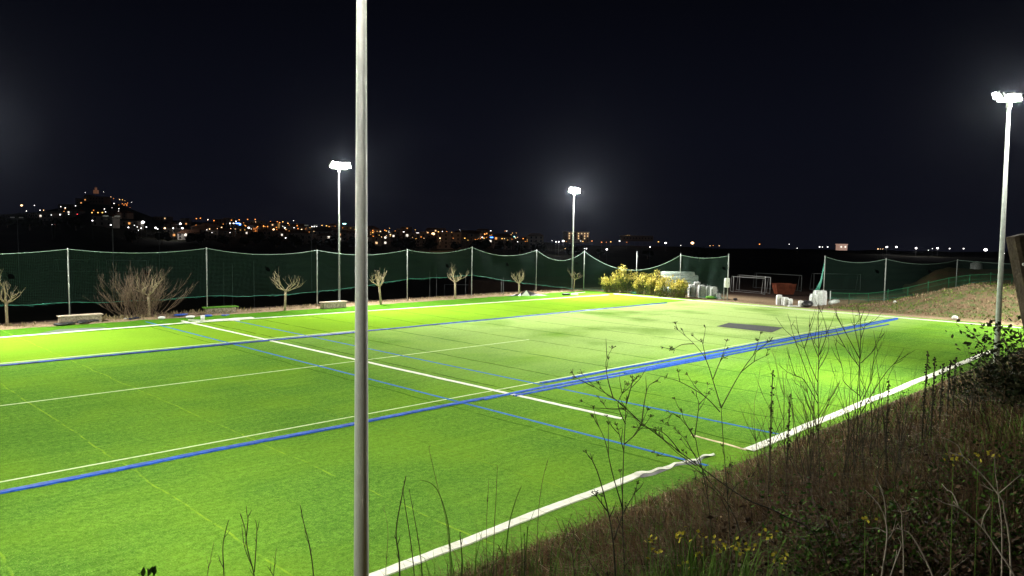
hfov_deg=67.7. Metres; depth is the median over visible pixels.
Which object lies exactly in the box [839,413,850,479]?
twiggy plant
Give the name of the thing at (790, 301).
sack
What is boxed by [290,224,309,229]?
town house
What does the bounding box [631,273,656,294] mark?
leafy bush
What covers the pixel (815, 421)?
twiggy plant
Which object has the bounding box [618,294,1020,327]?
goal line
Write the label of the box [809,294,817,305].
wrapped bundle
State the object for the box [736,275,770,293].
football goal
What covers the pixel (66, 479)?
blue strip
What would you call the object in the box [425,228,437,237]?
town house
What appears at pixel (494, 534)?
grass stalk
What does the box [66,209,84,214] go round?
town house
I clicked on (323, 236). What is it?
town house
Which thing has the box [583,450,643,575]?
umbel stalk
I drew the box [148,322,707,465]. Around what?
blue marking
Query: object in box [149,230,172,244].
distant tree
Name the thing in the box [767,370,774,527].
seed spike
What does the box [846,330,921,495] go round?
twiggy plant
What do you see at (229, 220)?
town house
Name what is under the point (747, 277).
football goal
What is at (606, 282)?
leafy bush
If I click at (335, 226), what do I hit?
town house
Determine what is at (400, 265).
ball net fence
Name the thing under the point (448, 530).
grass stalk
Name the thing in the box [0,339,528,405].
pale marking
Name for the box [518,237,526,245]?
town house
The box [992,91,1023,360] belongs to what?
floodlight mast
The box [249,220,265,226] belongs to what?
town house
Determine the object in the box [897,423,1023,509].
leafy weed
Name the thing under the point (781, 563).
wild flower
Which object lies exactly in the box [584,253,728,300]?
ball net fence
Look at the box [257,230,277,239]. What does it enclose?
town house
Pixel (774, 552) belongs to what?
wild flower
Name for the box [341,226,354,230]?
town house
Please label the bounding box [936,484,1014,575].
dead stalk
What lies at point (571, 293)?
pale marking
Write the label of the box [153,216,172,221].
town house
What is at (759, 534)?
wild flower
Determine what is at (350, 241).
distant tree
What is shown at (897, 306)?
green slope weeds
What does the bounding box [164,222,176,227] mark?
town house
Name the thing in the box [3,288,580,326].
rim weeds
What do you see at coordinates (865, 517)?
wild flower
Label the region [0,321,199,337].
touchline
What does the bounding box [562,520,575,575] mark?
grass stalk
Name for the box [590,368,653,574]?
umbel stalk
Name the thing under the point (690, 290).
bulk sack
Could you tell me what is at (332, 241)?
distant tree
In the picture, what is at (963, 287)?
dirt mound
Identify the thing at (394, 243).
distant tree
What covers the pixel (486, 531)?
grass stalk
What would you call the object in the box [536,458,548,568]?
grass stalk
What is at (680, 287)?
leafy bush
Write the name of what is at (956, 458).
wild flower
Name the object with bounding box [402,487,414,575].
grass stalk
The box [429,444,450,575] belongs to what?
grass stalk
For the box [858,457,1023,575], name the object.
leafy weed
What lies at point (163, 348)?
pale marking
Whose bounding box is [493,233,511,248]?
town house
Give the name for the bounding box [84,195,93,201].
town house
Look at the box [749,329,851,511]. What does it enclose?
twiggy plant
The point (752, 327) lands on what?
grey mat
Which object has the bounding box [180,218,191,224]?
town house
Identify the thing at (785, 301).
sack
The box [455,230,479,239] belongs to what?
town house
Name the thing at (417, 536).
grass stalk
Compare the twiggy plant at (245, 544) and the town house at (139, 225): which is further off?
the town house at (139, 225)
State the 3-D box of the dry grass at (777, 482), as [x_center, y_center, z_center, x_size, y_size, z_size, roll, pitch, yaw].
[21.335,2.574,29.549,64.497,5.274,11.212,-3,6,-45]
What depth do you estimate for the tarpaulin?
84.97 m
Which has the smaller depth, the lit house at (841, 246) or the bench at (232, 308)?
the bench at (232, 308)
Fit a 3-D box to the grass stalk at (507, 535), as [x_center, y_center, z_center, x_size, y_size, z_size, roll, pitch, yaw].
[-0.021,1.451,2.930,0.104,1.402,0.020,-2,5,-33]
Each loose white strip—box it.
[188,320,239,320]
[209,317,253,320]
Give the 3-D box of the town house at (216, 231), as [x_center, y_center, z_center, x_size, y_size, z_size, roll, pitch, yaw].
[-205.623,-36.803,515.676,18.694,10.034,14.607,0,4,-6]
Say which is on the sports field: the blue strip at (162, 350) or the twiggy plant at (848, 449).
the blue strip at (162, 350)
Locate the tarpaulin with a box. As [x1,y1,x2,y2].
[509,290,548,295]
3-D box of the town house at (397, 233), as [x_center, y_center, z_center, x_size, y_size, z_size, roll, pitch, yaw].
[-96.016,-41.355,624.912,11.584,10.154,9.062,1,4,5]
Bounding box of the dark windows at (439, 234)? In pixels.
[439,234,458,247]
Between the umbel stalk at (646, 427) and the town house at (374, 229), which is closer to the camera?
the umbel stalk at (646, 427)
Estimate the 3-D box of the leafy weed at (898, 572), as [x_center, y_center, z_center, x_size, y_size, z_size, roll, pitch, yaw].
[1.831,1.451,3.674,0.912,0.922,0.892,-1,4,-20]
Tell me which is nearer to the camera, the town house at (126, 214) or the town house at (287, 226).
the town house at (126, 214)
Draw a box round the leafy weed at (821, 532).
[739,466,940,575]
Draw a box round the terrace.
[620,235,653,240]
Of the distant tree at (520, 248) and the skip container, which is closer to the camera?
the skip container
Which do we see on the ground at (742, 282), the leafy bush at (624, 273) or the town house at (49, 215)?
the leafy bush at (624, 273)
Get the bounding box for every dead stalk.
[864,478,897,575]
[890,538,901,575]
[891,499,910,575]
[897,528,932,575]
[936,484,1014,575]
[943,437,1021,575]
[991,454,1002,575]
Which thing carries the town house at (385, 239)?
on the hills
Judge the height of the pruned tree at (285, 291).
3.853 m
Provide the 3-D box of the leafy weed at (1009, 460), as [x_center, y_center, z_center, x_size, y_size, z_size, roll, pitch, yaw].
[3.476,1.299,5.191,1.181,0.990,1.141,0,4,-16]
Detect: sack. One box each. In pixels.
[688,283,696,296]
[693,280,699,294]
[697,283,706,297]
[705,284,711,295]
[710,285,717,295]
[776,294,781,304]
[783,297,788,305]
[788,298,792,305]
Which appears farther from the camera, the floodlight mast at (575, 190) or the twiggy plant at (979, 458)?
the floodlight mast at (575, 190)
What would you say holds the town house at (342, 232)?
on the hills
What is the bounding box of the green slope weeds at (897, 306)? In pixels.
[826,282,1018,320]
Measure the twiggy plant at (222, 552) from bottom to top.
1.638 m
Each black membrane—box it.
[53,322,67,325]
[77,320,90,322]
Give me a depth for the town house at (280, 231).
637.36 m
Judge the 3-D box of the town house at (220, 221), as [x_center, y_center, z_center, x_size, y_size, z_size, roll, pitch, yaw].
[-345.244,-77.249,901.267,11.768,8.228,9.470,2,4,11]
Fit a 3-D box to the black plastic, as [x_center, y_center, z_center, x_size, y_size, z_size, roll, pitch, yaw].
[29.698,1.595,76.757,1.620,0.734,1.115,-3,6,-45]
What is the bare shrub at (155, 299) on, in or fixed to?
on the ground at (742, 282)
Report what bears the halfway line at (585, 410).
on the sports field
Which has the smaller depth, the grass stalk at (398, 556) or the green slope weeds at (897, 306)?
the grass stalk at (398, 556)
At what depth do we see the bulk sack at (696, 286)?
89.87 m
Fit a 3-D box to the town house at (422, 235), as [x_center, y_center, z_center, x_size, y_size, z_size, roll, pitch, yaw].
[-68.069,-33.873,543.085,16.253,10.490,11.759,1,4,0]
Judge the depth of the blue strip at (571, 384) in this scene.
40.94 m
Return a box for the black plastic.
[802,300,812,307]
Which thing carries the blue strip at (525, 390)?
on the sports field
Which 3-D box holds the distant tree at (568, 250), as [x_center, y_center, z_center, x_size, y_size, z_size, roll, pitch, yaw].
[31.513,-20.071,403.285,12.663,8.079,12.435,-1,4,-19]
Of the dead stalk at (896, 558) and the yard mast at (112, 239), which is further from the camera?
the yard mast at (112, 239)
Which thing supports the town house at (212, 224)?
on the hills
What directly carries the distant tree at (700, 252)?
on the hills
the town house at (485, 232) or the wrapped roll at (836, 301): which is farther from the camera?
the town house at (485, 232)
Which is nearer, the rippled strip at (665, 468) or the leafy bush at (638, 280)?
the rippled strip at (665, 468)
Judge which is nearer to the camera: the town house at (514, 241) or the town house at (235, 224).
the town house at (514, 241)
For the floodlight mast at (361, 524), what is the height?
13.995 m
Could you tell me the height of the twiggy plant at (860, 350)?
2.174 m
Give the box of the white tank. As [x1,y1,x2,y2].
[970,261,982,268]
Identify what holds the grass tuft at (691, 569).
on the ground at (742, 282)
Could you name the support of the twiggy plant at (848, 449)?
on the ground at (742, 282)
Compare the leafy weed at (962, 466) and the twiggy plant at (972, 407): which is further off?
the twiggy plant at (972, 407)
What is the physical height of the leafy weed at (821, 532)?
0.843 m
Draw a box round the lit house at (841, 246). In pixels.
[835,244,847,249]
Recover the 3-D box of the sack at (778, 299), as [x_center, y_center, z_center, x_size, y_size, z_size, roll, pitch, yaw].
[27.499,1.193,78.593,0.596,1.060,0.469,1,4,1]
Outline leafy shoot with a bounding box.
[138,566,156,575]
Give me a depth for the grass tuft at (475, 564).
2.90 m
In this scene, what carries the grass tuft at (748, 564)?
on the ground at (742, 282)
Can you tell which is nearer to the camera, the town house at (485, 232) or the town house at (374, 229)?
the town house at (374, 229)
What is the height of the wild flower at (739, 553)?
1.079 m
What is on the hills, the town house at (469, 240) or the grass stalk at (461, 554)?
the town house at (469, 240)
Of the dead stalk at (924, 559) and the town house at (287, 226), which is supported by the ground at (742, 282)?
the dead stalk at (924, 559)
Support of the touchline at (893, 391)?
on the sports field
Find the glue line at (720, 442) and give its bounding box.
[695,435,745,450]
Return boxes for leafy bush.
[599,273,620,292]
[610,265,639,292]
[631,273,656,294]
[642,270,669,294]
[653,275,682,296]
[666,277,689,297]
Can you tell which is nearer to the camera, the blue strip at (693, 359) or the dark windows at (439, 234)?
the blue strip at (693, 359)
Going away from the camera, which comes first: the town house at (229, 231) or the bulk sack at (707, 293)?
the bulk sack at (707, 293)
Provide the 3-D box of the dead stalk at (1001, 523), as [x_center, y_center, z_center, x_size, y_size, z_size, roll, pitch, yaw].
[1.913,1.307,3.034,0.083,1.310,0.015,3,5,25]
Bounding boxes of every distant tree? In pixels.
[0,214,16,227]
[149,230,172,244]
[180,232,198,242]
[323,234,346,250]
[344,232,354,245]
[368,241,377,251]
[387,235,409,250]
[398,235,429,251]
[420,237,442,252]
[446,241,462,250]
[469,238,493,255]
[494,239,512,251]
[512,245,526,253]
[531,241,549,253]
[561,242,585,257]
[589,248,604,257]
[688,246,712,261]
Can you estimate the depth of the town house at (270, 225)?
815.83 m
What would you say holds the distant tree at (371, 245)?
on the hills
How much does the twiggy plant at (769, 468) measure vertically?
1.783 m
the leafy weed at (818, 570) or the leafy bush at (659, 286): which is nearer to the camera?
the leafy weed at (818, 570)
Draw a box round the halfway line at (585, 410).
[183,321,621,418]
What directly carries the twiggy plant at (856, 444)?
on the ground at (742, 282)
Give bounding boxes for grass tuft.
[380,507,606,575]
[384,529,600,575]
[409,526,681,575]
[534,549,693,575]
[548,527,732,575]
[558,517,815,575]
[612,508,827,575]
[652,534,844,575]
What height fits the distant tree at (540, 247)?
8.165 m
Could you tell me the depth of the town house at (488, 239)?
561.34 m
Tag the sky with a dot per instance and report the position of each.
(723, 124)
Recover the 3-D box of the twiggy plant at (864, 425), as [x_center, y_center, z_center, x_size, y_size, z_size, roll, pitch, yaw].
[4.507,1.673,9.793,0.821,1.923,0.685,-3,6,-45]
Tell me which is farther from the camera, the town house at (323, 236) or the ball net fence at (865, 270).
the town house at (323, 236)
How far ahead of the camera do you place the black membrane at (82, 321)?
54.90 m
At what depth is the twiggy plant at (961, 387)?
13.33 m
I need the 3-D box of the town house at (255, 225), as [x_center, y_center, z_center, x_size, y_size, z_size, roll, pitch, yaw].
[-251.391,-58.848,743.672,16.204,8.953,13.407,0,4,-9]
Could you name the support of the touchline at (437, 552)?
on the sports field
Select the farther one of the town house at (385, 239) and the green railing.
the town house at (385, 239)
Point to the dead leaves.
(829, 496)
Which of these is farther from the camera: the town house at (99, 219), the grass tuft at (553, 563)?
the town house at (99, 219)
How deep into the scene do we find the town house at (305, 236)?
483.51 m
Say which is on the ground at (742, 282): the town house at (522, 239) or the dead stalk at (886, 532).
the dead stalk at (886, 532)
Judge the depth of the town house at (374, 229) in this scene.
719.71 m
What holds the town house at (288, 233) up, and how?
on the hills
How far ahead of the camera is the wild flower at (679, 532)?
2.75 m
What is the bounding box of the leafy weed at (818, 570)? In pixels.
[682,492,919,575]
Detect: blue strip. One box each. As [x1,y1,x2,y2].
[0,332,354,365]
[0,394,498,493]
[181,302,666,347]
[484,319,896,399]
[513,324,888,395]
[539,318,897,383]
[624,333,819,373]
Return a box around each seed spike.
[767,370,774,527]
[784,393,792,510]
[884,380,890,479]
[920,351,930,456]
[930,357,936,445]
[938,363,945,437]
[946,360,952,420]
[950,357,957,418]
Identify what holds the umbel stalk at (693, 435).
on the ground at (742, 282)
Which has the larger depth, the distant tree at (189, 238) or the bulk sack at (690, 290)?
the distant tree at (189, 238)
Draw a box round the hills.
[0,202,1011,322]
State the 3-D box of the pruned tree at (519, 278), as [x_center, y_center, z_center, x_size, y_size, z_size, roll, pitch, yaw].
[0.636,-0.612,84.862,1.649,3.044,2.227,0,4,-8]
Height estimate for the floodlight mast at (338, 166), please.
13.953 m
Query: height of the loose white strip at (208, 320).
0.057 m
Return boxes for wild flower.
[644,534,656,575]
[646,547,662,575]
[675,526,691,575]
[693,546,702,574]
[696,529,715,575]
[713,539,726,575]
[731,536,744,575]
[737,542,755,575]
[758,528,778,575]
[771,550,788,575]
[773,557,786,570]
[861,513,877,575]
[943,453,963,575]
[968,452,989,575]
[987,450,1000,575]
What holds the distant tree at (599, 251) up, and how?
on the hills
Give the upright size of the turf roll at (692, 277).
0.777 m
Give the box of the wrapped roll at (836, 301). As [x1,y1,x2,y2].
[828,299,839,304]
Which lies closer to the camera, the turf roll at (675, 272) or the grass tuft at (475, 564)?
the grass tuft at (475, 564)
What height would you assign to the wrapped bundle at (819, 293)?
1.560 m
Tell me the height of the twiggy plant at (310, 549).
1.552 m
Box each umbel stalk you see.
[570,346,830,575]
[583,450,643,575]
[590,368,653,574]
[651,427,753,563]
[661,322,773,573]
[661,380,716,572]
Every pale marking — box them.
[0,317,887,481]
[0,330,354,363]
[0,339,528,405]
[440,303,664,324]
[562,292,583,294]
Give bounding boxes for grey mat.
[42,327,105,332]
[718,323,782,331]
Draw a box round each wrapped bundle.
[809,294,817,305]
[813,290,822,304]
[821,290,826,304]
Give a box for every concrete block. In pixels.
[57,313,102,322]
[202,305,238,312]
[319,300,346,308]
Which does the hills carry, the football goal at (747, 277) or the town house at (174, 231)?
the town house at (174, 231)
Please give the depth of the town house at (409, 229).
866.05 m
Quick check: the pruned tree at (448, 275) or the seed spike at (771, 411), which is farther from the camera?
the pruned tree at (448, 275)
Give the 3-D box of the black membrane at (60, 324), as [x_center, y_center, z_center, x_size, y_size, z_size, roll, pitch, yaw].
[-31.834,2.541,53.849,0.895,0.185,0.871,-3,6,-45]
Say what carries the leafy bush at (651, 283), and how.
on the ground at (742, 282)
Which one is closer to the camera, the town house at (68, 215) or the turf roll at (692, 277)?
the turf roll at (692, 277)
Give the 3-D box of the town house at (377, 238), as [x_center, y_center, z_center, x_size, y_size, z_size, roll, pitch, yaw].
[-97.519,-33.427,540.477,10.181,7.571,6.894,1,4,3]
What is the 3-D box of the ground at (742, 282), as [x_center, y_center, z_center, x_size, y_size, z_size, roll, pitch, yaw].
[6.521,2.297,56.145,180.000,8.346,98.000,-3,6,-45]
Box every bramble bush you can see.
[945,309,1023,431]
[949,372,1007,413]
[955,340,1023,414]
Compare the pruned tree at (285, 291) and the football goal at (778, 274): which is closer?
the pruned tree at (285, 291)
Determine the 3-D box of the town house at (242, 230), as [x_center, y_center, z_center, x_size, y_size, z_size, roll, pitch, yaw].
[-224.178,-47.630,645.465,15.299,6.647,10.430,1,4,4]
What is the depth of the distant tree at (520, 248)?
433.77 m
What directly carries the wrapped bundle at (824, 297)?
on the ground at (742, 282)
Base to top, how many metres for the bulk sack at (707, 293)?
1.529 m
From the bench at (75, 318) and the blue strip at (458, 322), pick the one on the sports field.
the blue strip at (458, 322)
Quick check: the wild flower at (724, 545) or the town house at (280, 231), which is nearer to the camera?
the wild flower at (724, 545)
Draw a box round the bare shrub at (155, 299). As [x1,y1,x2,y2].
[83,263,198,318]
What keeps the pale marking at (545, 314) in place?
on the sports field
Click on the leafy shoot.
(152, 570)
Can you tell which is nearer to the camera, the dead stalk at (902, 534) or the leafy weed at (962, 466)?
the dead stalk at (902, 534)
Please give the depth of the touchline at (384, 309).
67.71 m
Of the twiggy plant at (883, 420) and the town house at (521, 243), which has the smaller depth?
the twiggy plant at (883, 420)
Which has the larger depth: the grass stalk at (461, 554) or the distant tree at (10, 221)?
the distant tree at (10, 221)
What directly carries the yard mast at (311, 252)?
on the hills
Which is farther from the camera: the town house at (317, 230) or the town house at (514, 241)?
the town house at (317, 230)
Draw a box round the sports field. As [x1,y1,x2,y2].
[0,290,1023,575]
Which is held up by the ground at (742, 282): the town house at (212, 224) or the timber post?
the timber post
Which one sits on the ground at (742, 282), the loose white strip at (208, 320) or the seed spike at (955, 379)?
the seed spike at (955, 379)
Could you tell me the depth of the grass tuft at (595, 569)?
3.50 m
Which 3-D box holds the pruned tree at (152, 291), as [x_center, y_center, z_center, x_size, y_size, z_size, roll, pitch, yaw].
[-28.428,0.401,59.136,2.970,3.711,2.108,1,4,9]
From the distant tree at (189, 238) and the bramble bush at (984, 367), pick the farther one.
the distant tree at (189, 238)
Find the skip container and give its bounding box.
[771,283,796,294]
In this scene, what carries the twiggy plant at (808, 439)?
on the ground at (742, 282)
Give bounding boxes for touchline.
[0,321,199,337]
[188,295,602,322]
[369,473,641,575]
[743,350,989,450]
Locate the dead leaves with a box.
[446,345,1023,575]
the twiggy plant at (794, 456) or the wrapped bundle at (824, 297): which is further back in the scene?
the wrapped bundle at (824, 297)
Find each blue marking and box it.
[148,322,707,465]
[237,321,778,433]
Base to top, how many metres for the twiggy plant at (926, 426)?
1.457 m
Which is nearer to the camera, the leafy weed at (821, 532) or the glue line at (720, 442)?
the leafy weed at (821, 532)
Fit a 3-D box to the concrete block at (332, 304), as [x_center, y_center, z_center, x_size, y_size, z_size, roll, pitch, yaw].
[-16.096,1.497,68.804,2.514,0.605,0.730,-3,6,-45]
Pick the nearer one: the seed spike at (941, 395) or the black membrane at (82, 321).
the seed spike at (941, 395)
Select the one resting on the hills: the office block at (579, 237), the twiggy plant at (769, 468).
the office block at (579, 237)
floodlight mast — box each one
[329,161,350,300]
[354,0,368,575]
[568,187,579,289]
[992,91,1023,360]
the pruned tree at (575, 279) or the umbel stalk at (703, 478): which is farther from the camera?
the pruned tree at (575, 279)
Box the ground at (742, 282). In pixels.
[0,270,1022,563]
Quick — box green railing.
[830,272,1013,303]
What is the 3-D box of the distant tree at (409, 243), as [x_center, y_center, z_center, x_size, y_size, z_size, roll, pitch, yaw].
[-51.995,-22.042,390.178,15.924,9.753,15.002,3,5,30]
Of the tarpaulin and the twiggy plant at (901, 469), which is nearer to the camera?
the twiggy plant at (901, 469)
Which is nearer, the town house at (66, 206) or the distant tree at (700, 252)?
the distant tree at (700, 252)
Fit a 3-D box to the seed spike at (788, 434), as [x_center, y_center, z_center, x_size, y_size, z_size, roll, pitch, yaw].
[2.765,1.750,7.664,0.060,1.397,0.072,1,4,-4]
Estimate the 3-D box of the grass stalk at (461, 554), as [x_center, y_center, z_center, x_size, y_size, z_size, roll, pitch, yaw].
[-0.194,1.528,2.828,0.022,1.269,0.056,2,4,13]
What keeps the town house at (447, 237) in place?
on the hills
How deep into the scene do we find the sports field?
28.62 m
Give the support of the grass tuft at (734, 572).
on the ground at (742, 282)
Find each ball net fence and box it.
[0,247,584,314]
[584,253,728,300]
[816,256,1013,301]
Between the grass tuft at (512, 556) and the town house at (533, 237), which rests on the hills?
the town house at (533, 237)
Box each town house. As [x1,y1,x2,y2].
[34,213,62,220]
[49,212,75,217]
[58,204,80,210]
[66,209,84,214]
[75,198,83,204]
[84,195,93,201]
[89,196,110,204]
[92,213,119,227]
[103,210,121,218]
[117,210,132,218]
[120,221,144,229]
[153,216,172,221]
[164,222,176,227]
[166,228,183,237]
[177,229,202,239]
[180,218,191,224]
[193,226,224,238]
[201,223,218,226]
[213,219,225,224]
[222,228,234,236]
[223,218,235,223]
[228,222,247,226]
[236,228,257,234]
[244,223,262,229]
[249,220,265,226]
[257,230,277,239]
[267,222,279,228]
[270,228,286,235]
[281,223,292,229]
[282,230,308,239]
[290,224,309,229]
[294,234,316,243]
[308,227,334,238]
[317,233,333,242]
[327,224,337,229]
[329,230,350,241]
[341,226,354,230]
[368,226,378,235]
[368,235,380,245]
[373,232,390,244]
[386,231,402,241]
[396,228,406,237]
[401,227,412,232]
[404,233,428,245]
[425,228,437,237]
[436,232,466,248]
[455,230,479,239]
[466,237,474,248]
[476,229,489,237]
[480,238,492,247]
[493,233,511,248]
[512,238,518,248]
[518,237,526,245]
[518,241,524,248]
[527,233,542,248]
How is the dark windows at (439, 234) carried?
in the town house at (447, 237)
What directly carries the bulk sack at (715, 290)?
on the ground at (742, 282)
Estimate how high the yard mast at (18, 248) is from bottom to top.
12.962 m
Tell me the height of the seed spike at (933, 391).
1.389 m
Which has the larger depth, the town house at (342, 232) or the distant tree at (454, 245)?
the town house at (342, 232)
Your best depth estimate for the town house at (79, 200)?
972.96 m
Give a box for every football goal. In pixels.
[444,284,467,295]
[730,276,765,294]
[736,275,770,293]
[753,273,801,290]
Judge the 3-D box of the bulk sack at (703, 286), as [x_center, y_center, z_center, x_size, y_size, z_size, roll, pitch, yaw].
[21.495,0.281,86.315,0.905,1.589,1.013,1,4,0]
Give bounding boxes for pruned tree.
[0,270,22,325]
[133,273,165,316]
[271,269,302,310]
[369,269,386,304]
[447,265,469,298]
[511,271,524,293]
[571,270,582,290]
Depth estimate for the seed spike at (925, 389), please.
9.22 m
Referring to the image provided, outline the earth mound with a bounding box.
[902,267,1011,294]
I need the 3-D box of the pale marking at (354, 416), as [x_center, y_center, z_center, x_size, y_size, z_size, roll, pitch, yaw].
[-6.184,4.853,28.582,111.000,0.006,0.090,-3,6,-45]
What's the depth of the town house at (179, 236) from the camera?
502.26 m
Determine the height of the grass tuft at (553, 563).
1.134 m
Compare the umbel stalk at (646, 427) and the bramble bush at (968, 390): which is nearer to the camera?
the umbel stalk at (646, 427)
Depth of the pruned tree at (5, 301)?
53.21 m
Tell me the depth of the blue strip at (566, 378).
43.98 m
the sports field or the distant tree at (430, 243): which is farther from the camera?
the distant tree at (430, 243)
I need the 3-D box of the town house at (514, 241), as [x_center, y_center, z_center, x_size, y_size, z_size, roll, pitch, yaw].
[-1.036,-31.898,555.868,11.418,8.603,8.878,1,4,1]
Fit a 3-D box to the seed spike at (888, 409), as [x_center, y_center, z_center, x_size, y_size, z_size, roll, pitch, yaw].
[3.900,1.546,7.945,0.072,1.188,0.058,-3,6,-45]
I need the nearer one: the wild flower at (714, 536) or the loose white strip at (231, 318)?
the wild flower at (714, 536)
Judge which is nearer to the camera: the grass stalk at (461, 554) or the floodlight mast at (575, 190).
the grass stalk at (461, 554)
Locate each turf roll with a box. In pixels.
[660,271,694,277]
[669,275,697,280]
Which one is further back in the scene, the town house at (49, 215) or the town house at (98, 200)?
the town house at (98, 200)
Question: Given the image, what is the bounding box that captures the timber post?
[1006,233,1023,329]
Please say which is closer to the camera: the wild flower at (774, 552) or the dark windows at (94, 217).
the wild flower at (774, 552)
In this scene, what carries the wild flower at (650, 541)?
on the ground at (742, 282)
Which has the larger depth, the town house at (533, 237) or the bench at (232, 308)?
the town house at (533, 237)
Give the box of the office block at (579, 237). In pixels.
[563,232,589,242]
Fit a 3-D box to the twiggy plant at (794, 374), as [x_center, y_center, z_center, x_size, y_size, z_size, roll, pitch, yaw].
[2.709,1.185,7.159,0.562,2.287,1.153,3,5,30]
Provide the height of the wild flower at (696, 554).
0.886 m
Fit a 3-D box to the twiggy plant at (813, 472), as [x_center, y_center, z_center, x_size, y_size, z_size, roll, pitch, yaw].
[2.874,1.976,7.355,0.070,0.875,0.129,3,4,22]
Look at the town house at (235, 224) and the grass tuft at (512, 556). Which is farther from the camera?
the town house at (235, 224)
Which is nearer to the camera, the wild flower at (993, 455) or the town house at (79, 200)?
the wild flower at (993, 455)
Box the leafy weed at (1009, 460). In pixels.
[921,410,1023,518]
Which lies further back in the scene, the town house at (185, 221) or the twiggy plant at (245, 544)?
the town house at (185, 221)
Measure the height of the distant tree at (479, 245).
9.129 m
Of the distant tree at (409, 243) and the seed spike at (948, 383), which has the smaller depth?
the seed spike at (948, 383)
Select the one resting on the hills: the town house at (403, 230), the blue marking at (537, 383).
the town house at (403, 230)
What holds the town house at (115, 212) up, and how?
on the hills
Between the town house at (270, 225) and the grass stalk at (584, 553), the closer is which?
the grass stalk at (584, 553)
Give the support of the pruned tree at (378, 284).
on the ground at (742, 282)
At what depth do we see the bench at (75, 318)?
55.13 m
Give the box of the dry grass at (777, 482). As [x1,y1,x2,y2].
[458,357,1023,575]
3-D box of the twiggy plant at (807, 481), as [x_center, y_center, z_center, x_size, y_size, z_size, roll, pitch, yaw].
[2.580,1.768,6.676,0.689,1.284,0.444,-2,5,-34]
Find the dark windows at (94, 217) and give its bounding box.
[94,217,109,224]
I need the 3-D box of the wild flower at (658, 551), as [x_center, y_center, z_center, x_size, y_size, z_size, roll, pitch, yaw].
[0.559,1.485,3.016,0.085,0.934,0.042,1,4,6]
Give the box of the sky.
[0,0,1023,251]
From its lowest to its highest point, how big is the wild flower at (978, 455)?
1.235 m
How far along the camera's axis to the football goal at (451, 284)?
128.49 m
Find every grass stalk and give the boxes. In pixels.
[394,477,405,575]
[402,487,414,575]
[409,489,422,575]
[422,480,451,575]
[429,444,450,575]
[460,532,462,575]
[486,483,488,575]
[489,482,496,575]
[504,486,521,575]
[524,534,525,575]
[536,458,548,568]
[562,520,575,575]
[568,524,598,575]
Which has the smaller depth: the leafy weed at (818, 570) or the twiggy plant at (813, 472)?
the leafy weed at (818, 570)
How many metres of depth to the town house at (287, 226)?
775.40 m
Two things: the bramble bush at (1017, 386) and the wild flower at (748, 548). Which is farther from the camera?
the bramble bush at (1017, 386)
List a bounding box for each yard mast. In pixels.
[10,217,22,282]
[103,215,120,303]
[304,225,317,287]
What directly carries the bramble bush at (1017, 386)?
on the ground at (742, 282)
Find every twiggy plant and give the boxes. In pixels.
[218,520,229,575]
[240,506,258,575]
[300,506,313,575]
[740,373,791,525]
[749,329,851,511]
[774,356,849,498]
[776,421,852,534]
[777,298,839,495]
[783,426,806,488]
[784,337,851,489]
[808,448,815,501]
[819,303,890,496]
[832,305,914,487]
[832,351,890,475]
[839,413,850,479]
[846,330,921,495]
[846,413,856,487]
[867,424,950,518]
[880,373,950,479]
[946,355,969,417]
[957,340,983,425]
[969,424,989,496]
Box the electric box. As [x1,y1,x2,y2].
[723,278,729,299]
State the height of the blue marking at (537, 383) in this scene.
0.010 m
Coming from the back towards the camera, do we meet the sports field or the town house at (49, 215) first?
the town house at (49, 215)
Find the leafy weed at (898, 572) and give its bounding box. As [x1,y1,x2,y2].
[790,487,1022,575]
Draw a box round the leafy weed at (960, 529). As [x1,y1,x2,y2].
[880,465,1023,575]
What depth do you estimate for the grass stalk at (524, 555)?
2.90 m
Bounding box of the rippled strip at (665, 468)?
[634,453,714,477]
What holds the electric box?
on the ground at (742, 282)
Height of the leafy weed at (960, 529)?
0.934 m
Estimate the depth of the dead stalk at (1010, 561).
3.00 m
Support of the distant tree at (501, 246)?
on the hills
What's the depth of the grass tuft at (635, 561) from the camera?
3.18 m
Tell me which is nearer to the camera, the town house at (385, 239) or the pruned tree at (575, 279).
the pruned tree at (575, 279)
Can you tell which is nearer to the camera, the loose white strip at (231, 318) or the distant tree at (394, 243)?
the loose white strip at (231, 318)
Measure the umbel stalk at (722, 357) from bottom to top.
1.752 m

